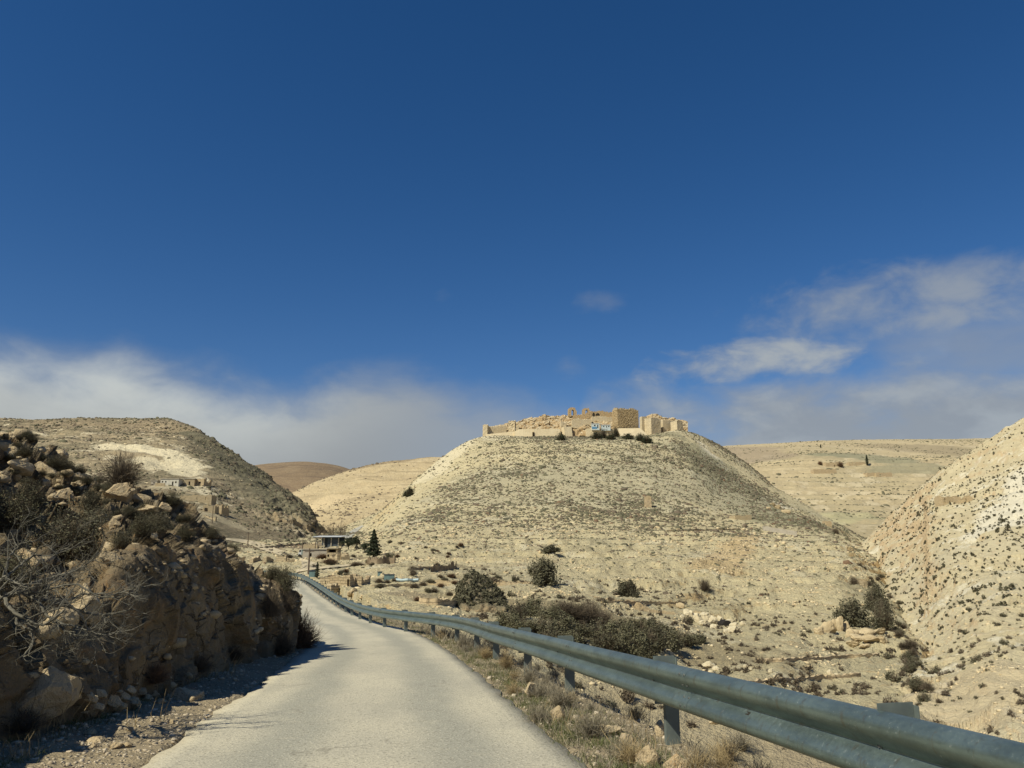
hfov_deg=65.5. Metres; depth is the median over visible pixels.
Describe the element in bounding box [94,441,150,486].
bank shrub
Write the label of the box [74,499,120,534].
bank shrub
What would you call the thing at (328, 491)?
hill
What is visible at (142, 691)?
boulder
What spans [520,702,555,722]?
roadside shrub
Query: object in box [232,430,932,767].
hill
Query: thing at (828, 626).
rock outcrop
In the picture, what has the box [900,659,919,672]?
gully bush
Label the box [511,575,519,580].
desert shrub
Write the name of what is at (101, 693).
boulder
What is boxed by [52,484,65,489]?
bank shrub
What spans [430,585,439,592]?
dry bush
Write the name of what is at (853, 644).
rock outcrop
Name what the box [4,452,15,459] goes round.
bank shrub
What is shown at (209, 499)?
ruined house
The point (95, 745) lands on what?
boulder
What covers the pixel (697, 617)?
rock outcrop
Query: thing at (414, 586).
dry bush
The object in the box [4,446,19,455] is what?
boulder
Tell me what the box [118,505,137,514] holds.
bank shrub
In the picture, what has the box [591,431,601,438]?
pine tree
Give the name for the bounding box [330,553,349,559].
ruined house
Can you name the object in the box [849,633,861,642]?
rock outcrop
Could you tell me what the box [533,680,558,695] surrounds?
roadside shrub
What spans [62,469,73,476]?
boulder
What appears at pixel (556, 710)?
boulder
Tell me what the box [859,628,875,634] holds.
rock outcrop
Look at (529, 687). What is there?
boulder
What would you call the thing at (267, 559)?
ruined wall
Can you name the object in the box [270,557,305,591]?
bank shrub
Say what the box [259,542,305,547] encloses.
terrace wall
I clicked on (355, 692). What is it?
road
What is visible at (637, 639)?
wadi bush
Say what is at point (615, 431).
pine tree
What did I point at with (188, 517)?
bank shrub
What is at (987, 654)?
desert shrub
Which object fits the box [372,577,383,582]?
dry bush
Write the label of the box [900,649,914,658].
gully bush
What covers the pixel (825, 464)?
ruined house
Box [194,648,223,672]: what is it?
bank shrub
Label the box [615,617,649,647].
wadi bush
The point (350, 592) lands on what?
rock outcrop
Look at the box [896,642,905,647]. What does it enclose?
gully bush
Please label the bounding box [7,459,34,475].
boulder
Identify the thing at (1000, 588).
scrub
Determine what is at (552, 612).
wadi bush
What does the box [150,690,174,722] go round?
dry stalks
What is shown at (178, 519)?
bank shrub
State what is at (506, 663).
roadside shrub
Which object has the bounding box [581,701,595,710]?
roadside shrub
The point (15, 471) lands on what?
bank shrub
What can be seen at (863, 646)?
rock outcrop
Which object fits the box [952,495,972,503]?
ruined house
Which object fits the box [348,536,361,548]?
olive tree
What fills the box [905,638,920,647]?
gully bush
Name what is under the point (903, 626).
gully bush
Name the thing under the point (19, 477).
boulder
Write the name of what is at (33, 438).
bank shrub
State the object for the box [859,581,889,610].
round bush
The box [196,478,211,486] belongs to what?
ruined house
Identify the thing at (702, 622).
rock outcrop
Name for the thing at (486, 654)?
roadside shrub
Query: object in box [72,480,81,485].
boulder
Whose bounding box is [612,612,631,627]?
wadi bush
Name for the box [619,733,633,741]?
boulder
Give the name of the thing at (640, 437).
pine tree
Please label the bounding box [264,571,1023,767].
guardrail
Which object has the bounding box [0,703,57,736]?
bank shrub
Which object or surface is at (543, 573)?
round bush
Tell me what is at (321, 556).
dry bush
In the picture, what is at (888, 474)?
ruined house
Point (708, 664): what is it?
rock outcrop
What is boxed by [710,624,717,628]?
rock outcrop
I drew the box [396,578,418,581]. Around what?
water pipe
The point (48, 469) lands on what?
boulder
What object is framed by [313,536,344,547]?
farm shed
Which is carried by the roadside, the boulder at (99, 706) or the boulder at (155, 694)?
the boulder at (155, 694)
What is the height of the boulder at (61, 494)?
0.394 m
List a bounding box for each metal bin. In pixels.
[309,570,315,576]
[384,574,394,579]
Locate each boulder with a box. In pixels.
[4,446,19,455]
[5,523,27,538]
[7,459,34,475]
[15,474,21,480]
[16,666,81,722]
[18,548,41,570]
[35,461,56,472]
[39,478,50,486]
[44,604,78,638]
[47,493,58,500]
[56,449,68,459]
[56,487,73,500]
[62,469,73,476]
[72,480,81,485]
[72,583,103,624]
[73,472,83,478]
[82,473,97,487]
[83,728,96,734]
[84,694,98,703]
[87,736,106,742]
[90,742,100,747]
[94,703,104,710]
[96,689,106,697]
[99,551,122,566]
[103,482,131,503]
[107,694,121,707]
[108,518,118,529]
[110,742,123,748]
[112,514,123,520]
[112,702,127,710]
[120,692,130,701]
[121,742,132,747]
[125,685,136,693]
[125,727,135,731]
[130,697,140,708]
[132,493,151,501]
[135,504,158,512]
[138,687,146,695]
[140,694,151,700]
[152,690,160,697]
[156,698,166,703]
[159,502,171,511]
[167,718,177,723]
[169,687,204,701]
[524,682,537,696]
[550,706,564,720]
[601,724,621,734]
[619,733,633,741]
[635,744,660,766]
[655,719,663,736]
[663,754,687,767]
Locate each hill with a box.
[0,418,332,542]
[232,430,932,767]
[255,462,349,492]
[293,457,441,529]
[861,418,1023,742]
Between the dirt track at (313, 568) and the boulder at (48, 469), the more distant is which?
the dirt track at (313, 568)
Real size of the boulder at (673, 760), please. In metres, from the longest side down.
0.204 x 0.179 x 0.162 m
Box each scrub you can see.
[0,417,989,642]
[452,569,510,610]
[463,567,940,749]
[865,418,1023,645]
[896,605,1023,729]
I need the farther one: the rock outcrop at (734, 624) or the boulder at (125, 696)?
the rock outcrop at (734, 624)
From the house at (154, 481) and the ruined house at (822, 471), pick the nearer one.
the house at (154, 481)
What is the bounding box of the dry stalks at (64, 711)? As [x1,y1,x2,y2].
[31,686,96,726]
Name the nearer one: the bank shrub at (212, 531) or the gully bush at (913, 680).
the bank shrub at (212, 531)
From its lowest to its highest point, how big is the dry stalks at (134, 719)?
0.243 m
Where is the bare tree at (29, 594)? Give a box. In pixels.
[0,506,171,671]
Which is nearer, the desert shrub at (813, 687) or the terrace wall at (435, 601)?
the desert shrub at (813, 687)
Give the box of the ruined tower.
[644,496,651,507]
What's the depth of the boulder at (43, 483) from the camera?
16.77 m
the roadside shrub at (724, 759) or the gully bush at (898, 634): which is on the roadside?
the roadside shrub at (724, 759)
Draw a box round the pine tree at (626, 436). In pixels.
[621,433,633,438]
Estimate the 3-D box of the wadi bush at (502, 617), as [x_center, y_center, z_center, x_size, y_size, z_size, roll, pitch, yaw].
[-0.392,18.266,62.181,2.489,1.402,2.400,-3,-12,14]
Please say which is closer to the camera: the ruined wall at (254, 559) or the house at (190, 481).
the ruined wall at (254, 559)
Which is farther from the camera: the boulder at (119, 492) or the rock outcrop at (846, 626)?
the rock outcrop at (846, 626)
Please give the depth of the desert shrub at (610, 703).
47.96 m
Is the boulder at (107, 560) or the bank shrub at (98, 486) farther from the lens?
the bank shrub at (98, 486)
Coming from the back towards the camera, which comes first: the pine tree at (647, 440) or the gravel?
the pine tree at (647, 440)
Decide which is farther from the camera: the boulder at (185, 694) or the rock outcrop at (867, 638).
the rock outcrop at (867, 638)
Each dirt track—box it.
[226,538,284,554]
[296,562,365,571]
[297,558,316,571]
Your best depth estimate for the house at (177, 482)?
371.50 m
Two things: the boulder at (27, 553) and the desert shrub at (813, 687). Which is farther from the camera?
the desert shrub at (813, 687)
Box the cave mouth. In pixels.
[718,619,730,625]
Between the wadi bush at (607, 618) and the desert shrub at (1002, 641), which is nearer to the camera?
the desert shrub at (1002, 641)
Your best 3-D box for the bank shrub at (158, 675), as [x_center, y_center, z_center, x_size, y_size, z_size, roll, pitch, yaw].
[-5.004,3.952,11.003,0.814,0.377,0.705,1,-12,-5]
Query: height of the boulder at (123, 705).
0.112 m
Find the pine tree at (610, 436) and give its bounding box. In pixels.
[604,433,615,438]
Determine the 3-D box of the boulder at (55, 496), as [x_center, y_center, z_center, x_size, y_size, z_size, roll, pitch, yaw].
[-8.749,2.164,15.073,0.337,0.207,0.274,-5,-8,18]
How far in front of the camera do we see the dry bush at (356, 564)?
161.88 m
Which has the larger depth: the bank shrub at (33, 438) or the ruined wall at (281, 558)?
the ruined wall at (281, 558)
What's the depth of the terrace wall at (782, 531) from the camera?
291.85 m
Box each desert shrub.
[479,611,488,619]
[506,590,515,597]
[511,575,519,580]
[555,593,567,598]
[575,681,582,687]
[603,700,615,707]
[617,689,638,703]
[684,613,695,622]
[768,676,775,685]
[806,679,818,692]
[826,683,837,689]
[851,684,860,691]
[859,681,869,687]
[881,648,891,658]
[883,666,903,682]
[927,668,938,673]
[936,669,949,675]
[940,690,950,695]
[961,629,969,634]
[969,654,980,662]
[982,651,991,656]
[998,612,1007,616]
[998,638,1009,643]
[1006,709,1014,716]
[1015,698,1023,704]
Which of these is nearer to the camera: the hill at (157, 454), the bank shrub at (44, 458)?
the bank shrub at (44, 458)
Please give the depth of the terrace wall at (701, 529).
277.32 m
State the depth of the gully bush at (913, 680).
65.69 m
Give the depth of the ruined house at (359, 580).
109.85 m
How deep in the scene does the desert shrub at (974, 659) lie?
69.54 m
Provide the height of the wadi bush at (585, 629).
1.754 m
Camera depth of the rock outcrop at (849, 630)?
99.30 m
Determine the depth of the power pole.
126.38 m
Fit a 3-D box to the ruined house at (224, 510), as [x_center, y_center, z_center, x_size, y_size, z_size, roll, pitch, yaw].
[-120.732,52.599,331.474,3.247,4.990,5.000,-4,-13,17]
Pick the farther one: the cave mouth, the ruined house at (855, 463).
the ruined house at (855, 463)
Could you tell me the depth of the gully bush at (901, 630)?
101.11 m
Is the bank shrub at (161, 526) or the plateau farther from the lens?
the plateau
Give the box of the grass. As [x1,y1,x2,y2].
[0,581,783,767]
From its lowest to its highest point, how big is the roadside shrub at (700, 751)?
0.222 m
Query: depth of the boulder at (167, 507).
17.22 m
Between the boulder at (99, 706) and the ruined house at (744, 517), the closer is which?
the boulder at (99, 706)
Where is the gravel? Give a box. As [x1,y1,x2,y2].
[0,616,712,767]
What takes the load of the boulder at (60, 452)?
on the rocky bank
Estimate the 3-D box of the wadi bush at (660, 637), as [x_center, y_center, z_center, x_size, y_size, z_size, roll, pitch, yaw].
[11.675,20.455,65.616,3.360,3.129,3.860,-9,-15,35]
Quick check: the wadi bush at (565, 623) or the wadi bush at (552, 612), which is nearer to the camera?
the wadi bush at (565, 623)
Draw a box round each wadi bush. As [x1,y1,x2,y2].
[494,610,519,626]
[502,612,535,629]
[505,599,530,619]
[521,593,544,616]
[528,612,558,634]
[536,600,563,620]
[538,626,568,637]
[545,593,576,618]
[548,611,580,635]
[559,593,598,621]
[563,628,585,643]
[571,617,594,637]
[580,594,606,623]
[584,617,608,639]
[586,619,626,651]
[592,602,614,625]
[596,618,633,640]
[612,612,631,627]
[612,625,650,656]
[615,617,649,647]
[627,616,654,628]
[636,638,662,658]
[637,621,676,651]
[647,618,670,630]
[659,625,684,651]
[668,626,699,646]
[692,630,708,643]
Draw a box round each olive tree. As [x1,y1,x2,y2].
[340,536,354,549]
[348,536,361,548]
[359,542,367,551]
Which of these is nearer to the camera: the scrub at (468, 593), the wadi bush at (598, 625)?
the wadi bush at (598, 625)
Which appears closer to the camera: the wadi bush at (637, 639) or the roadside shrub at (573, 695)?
the roadside shrub at (573, 695)
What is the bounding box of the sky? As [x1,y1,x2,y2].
[0,0,1023,468]
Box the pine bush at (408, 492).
[401,486,414,496]
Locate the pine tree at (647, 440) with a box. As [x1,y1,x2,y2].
[640,435,653,442]
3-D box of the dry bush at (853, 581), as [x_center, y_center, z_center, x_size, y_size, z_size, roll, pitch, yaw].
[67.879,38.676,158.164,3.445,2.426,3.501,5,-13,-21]
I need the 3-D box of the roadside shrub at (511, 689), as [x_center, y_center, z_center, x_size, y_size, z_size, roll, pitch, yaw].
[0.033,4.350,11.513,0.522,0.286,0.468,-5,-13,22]
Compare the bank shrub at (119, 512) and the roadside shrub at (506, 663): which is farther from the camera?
the bank shrub at (119, 512)
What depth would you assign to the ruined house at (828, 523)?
357.81 m
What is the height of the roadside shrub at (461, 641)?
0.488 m
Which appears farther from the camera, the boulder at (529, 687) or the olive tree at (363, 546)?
the olive tree at (363, 546)
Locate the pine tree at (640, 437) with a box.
[635,433,645,440]
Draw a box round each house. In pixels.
[151,480,160,484]
[160,478,183,486]
[180,495,216,504]
[184,478,195,485]
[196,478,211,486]
[202,504,218,513]
[215,504,228,515]
[302,549,326,557]
[320,577,329,584]
[326,548,341,558]
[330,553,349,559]
[330,574,357,586]
[353,574,370,585]
[729,515,751,519]
[810,469,836,473]
[822,521,831,526]
[823,462,833,466]
[846,462,864,465]
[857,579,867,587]
[863,472,874,476]
[875,472,891,476]
[934,496,953,506]
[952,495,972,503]
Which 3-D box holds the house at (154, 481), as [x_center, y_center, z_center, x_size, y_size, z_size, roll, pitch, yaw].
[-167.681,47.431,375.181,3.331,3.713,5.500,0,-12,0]
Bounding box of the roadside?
[0,578,712,767]
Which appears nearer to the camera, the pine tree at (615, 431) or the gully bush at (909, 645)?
the gully bush at (909, 645)
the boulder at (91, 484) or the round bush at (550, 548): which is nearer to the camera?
the boulder at (91, 484)
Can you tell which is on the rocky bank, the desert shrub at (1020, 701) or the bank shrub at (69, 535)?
the bank shrub at (69, 535)
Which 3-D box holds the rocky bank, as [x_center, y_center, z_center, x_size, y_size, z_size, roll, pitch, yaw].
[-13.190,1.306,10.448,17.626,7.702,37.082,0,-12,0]
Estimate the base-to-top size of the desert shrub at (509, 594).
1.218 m
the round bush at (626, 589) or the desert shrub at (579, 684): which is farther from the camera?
the round bush at (626, 589)
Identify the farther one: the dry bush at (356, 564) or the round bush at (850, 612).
the dry bush at (356, 564)
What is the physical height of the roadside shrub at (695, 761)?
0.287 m
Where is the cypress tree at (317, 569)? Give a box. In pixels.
[314,562,319,577]
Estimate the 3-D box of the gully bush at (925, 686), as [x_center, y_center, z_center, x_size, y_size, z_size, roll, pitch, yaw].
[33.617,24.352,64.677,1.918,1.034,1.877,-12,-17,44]
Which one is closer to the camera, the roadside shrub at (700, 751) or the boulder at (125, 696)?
the roadside shrub at (700, 751)
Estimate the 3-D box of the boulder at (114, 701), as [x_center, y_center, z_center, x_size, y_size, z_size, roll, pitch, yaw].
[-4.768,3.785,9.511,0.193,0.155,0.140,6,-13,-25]
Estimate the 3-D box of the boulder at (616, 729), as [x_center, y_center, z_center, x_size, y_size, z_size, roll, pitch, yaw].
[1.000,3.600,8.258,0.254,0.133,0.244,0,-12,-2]
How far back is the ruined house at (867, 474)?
905.39 m
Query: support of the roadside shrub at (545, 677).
on the roadside
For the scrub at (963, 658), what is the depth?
79.20 m
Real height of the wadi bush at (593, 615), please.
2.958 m
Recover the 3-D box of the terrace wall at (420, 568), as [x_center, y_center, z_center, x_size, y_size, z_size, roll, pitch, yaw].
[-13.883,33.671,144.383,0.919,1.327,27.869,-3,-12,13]
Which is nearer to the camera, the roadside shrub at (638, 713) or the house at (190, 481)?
the roadside shrub at (638, 713)
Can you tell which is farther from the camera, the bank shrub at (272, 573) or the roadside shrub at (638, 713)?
the bank shrub at (272, 573)
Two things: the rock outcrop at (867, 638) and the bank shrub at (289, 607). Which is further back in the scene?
the rock outcrop at (867, 638)
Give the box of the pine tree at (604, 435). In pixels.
[598,429,607,437]
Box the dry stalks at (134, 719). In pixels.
[127,706,140,727]
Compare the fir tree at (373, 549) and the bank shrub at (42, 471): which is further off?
the fir tree at (373, 549)
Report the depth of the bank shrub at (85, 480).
17.51 m
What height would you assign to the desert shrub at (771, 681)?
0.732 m
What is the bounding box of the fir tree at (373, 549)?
[363,529,382,556]
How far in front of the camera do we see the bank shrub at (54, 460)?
18.15 m
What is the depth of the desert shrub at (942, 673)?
73.94 m
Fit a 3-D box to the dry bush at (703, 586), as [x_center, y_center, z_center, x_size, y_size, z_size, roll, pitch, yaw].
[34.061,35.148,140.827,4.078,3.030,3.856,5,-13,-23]
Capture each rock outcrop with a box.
[347,588,356,596]
[676,602,684,608]
[683,609,692,617]
[693,613,703,622]
[698,620,709,625]
[700,612,710,619]
[702,661,714,668]
[708,615,717,623]
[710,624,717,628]
[723,629,731,633]
[727,626,741,632]
[729,622,740,627]
[781,509,790,513]
[813,626,824,634]
[821,620,836,632]
[836,616,843,630]
[843,621,850,631]
[845,628,855,637]
[846,640,858,647]
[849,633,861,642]
[858,644,870,648]
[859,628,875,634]
[860,635,879,642]
[874,628,885,634]
[878,635,888,644]
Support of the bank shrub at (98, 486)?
on the rocky bank
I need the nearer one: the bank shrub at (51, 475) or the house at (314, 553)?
the bank shrub at (51, 475)
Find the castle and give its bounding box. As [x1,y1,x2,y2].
[483,407,687,436]
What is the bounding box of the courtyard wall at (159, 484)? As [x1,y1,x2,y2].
[155,483,164,486]
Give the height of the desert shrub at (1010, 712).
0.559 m
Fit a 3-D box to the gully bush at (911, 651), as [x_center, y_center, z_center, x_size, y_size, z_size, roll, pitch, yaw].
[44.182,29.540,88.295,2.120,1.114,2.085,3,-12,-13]
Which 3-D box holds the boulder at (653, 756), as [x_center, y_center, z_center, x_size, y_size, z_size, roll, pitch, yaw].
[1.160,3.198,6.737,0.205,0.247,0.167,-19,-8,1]
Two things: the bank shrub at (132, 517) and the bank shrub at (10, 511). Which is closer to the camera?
the bank shrub at (10, 511)
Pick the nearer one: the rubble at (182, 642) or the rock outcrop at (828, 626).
the rubble at (182, 642)
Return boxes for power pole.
[305,548,313,574]
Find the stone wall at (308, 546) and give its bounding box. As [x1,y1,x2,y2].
[303,544,317,548]
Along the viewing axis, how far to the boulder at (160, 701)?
10.45 m
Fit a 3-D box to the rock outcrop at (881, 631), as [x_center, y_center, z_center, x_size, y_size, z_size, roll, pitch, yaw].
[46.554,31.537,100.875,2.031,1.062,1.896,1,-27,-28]
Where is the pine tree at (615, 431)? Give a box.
[611,426,619,436]
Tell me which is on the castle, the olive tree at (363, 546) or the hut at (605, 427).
the hut at (605, 427)
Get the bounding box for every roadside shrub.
[436,628,451,638]
[454,633,472,647]
[473,642,492,658]
[496,649,523,669]
[500,677,525,694]
[505,668,522,681]
[513,657,533,667]
[517,659,544,682]
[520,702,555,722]
[528,677,554,698]
[531,669,556,687]
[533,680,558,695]
[542,664,562,677]
[545,680,583,708]
[549,702,619,739]
[564,687,580,702]
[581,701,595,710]
[600,736,646,759]
[607,727,650,766]
[619,697,651,719]
[670,742,716,767]
[686,741,718,766]
[690,733,746,767]
[702,733,750,759]
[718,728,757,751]
[742,750,775,767]
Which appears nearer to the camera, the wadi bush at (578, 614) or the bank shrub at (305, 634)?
the bank shrub at (305, 634)
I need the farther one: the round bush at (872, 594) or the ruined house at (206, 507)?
the ruined house at (206, 507)
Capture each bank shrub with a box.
[0,480,48,529]
[0,543,47,584]
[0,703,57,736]
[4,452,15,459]
[5,474,53,508]
[9,443,36,456]
[11,468,21,474]
[16,474,32,483]
[16,490,129,560]
[18,432,40,442]
[20,429,36,436]
[33,454,49,460]
[36,450,72,468]
[39,469,49,475]
[47,471,55,477]
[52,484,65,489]
[55,455,79,472]
[55,468,74,476]
[67,483,114,509]
[72,485,81,494]
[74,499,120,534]
[75,463,89,472]
[77,474,96,483]
[92,481,106,489]
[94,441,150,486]
[101,497,113,503]
[103,527,140,546]
[111,508,127,515]
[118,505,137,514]
[124,512,159,535]
[128,511,142,518]
[139,505,179,533]
[142,659,177,683]
[164,490,186,505]
[174,513,185,521]
[174,518,196,540]
[180,512,195,520]
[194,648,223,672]
[199,525,222,537]
[226,542,243,552]
[228,641,248,660]
[257,576,289,616]
[260,560,289,578]
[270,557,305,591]
[271,625,298,654]
[281,584,298,611]
[296,608,331,648]
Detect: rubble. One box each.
[0,429,302,709]
[9,419,1023,741]
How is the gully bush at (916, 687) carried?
on the hill at (983, 707)
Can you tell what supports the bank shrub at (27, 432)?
on the rocky bank
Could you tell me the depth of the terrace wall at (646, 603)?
114.64 m
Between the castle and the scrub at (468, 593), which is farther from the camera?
the castle
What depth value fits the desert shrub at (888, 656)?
86.51 m
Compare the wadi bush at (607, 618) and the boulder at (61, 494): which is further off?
the wadi bush at (607, 618)
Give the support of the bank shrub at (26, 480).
on the rocky bank
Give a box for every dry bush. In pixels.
[314,553,326,558]
[315,558,346,563]
[344,561,367,565]
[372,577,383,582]
[374,583,384,588]
[386,553,394,558]
[409,583,419,587]
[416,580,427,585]
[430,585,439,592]
[447,573,456,577]
[696,575,712,591]
[848,573,864,584]
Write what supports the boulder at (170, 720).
on the roadside
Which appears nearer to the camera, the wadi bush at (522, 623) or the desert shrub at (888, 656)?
the wadi bush at (522, 623)
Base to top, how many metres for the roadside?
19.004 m
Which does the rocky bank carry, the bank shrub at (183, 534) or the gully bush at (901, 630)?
the bank shrub at (183, 534)
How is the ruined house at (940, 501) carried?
on the hill at (983, 707)
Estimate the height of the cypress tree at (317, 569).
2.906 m
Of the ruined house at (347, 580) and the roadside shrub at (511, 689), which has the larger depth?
the ruined house at (347, 580)
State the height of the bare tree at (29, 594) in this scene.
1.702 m
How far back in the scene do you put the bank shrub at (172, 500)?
20.29 m
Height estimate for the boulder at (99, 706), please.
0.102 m
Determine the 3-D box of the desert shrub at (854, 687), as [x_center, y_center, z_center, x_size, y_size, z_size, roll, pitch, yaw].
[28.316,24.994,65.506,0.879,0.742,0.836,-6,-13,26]
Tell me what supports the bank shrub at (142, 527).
on the rocky bank
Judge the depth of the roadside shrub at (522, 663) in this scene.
15.31 m
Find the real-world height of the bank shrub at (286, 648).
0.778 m
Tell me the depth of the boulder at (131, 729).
8.50 m
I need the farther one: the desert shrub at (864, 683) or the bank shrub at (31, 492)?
the desert shrub at (864, 683)
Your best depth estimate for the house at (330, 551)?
203.82 m
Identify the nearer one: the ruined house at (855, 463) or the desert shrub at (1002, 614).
the desert shrub at (1002, 614)
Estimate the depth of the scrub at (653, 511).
361.13 m
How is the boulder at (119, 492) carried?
on the rocky bank
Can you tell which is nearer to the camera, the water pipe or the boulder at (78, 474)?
the boulder at (78, 474)
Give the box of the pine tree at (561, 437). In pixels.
[553,432,565,439]
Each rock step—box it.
[367,555,395,564]
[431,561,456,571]
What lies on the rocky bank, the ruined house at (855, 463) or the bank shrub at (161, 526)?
the bank shrub at (161, 526)
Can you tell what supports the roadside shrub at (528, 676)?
on the roadside
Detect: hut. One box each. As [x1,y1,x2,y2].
[591,423,599,429]
[600,425,610,430]
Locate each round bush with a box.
[525,554,565,585]
[540,544,562,552]
[615,579,642,597]
[828,594,872,626]
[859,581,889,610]
[866,590,897,630]
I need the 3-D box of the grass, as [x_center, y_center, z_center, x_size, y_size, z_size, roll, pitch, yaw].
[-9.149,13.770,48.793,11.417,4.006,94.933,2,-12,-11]
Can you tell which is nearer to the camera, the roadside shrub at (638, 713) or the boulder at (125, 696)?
the roadside shrub at (638, 713)
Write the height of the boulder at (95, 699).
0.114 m
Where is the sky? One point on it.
(349, 234)
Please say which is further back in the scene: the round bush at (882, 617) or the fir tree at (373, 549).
the fir tree at (373, 549)
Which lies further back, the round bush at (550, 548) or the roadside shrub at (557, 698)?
the round bush at (550, 548)
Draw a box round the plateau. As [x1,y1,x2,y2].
[723,438,988,537]
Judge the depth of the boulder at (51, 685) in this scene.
8.15 m
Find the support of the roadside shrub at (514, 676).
on the roadside
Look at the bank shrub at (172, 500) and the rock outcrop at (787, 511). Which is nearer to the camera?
the bank shrub at (172, 500)
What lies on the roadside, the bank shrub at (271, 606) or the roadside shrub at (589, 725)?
the roadside shrub at (589, 725)
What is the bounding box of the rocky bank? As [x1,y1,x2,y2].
[0,430,301,740]
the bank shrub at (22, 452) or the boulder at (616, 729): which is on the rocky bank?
the bank shrub at (22, 452)
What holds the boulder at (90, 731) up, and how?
on the roadside
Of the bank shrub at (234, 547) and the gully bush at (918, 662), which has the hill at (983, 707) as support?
the gully bush at (918, 662)
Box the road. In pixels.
[141,580,586,767]
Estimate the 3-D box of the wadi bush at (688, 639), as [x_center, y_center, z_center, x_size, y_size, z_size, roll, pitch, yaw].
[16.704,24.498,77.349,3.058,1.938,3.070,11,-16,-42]
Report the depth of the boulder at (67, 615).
9.02 m
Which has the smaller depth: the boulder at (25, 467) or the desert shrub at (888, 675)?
the boulder at (25, 467)
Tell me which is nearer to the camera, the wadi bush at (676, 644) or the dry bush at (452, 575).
the wadi bush at (676, 644)
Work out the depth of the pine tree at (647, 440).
496.15 m
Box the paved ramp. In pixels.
[345,525,362,537]
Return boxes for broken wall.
[203,515,216,520]
[326,583,339,592]
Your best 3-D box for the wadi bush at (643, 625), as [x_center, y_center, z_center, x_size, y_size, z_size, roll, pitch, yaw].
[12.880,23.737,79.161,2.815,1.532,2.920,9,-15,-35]
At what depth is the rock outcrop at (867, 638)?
90.53 m
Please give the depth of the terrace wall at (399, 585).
112.42 m
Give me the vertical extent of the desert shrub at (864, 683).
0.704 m
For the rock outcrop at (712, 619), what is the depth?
108.94 m
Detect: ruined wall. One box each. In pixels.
[249,556,262,563]
[262,556,273,562]
[275,555,287,561]
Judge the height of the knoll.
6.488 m
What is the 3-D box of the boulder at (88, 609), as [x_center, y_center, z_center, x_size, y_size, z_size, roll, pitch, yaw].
[-5.359,2.776,9.963,0.386,0.556,0.306,-15,-15,26]
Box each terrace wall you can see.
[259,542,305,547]
[370,583,416,587]
[407,566,445,569]
[419,597,458,606]
[601,600,684,605]
[667,528,735,530]
[747,672,860,683]
[756,653,879,662]
[762,526,796,535]
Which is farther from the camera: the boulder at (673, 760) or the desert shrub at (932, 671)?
the desert shrub at (932, 671)
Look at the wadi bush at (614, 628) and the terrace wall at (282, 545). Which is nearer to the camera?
the wadi bush at (614, 628)
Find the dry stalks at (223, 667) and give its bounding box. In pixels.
[206,647,243,677]
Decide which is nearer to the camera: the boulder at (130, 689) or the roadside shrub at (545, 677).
the boulder at (130, 689)
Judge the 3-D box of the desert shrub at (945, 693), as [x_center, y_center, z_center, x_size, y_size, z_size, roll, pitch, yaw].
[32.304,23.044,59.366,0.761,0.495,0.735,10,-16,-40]
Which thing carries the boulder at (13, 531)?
on the rocky bank
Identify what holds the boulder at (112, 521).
on the rocky bank
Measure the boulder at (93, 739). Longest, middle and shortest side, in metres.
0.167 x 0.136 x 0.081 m
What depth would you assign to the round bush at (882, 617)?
105.64 m
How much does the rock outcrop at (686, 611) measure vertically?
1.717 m
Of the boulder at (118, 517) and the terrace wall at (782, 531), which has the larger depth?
the terrace wall at (782, 531)
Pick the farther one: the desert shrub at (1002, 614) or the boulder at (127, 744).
the desert shrub at (1002, 614)
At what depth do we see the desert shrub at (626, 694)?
49.91 m
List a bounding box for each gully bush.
[891,629,903,636]
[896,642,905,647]
[897,626,906,633]
[900,622,907,628]
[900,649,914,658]
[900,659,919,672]
[902,639,917,648]
[904,648,917,655]
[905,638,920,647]
[905,675,921,690]
[906,657,925,667]
[908,677,924,689]
[915,691,930,701]
[918,677,935,690]
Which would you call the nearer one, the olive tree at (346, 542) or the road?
the road

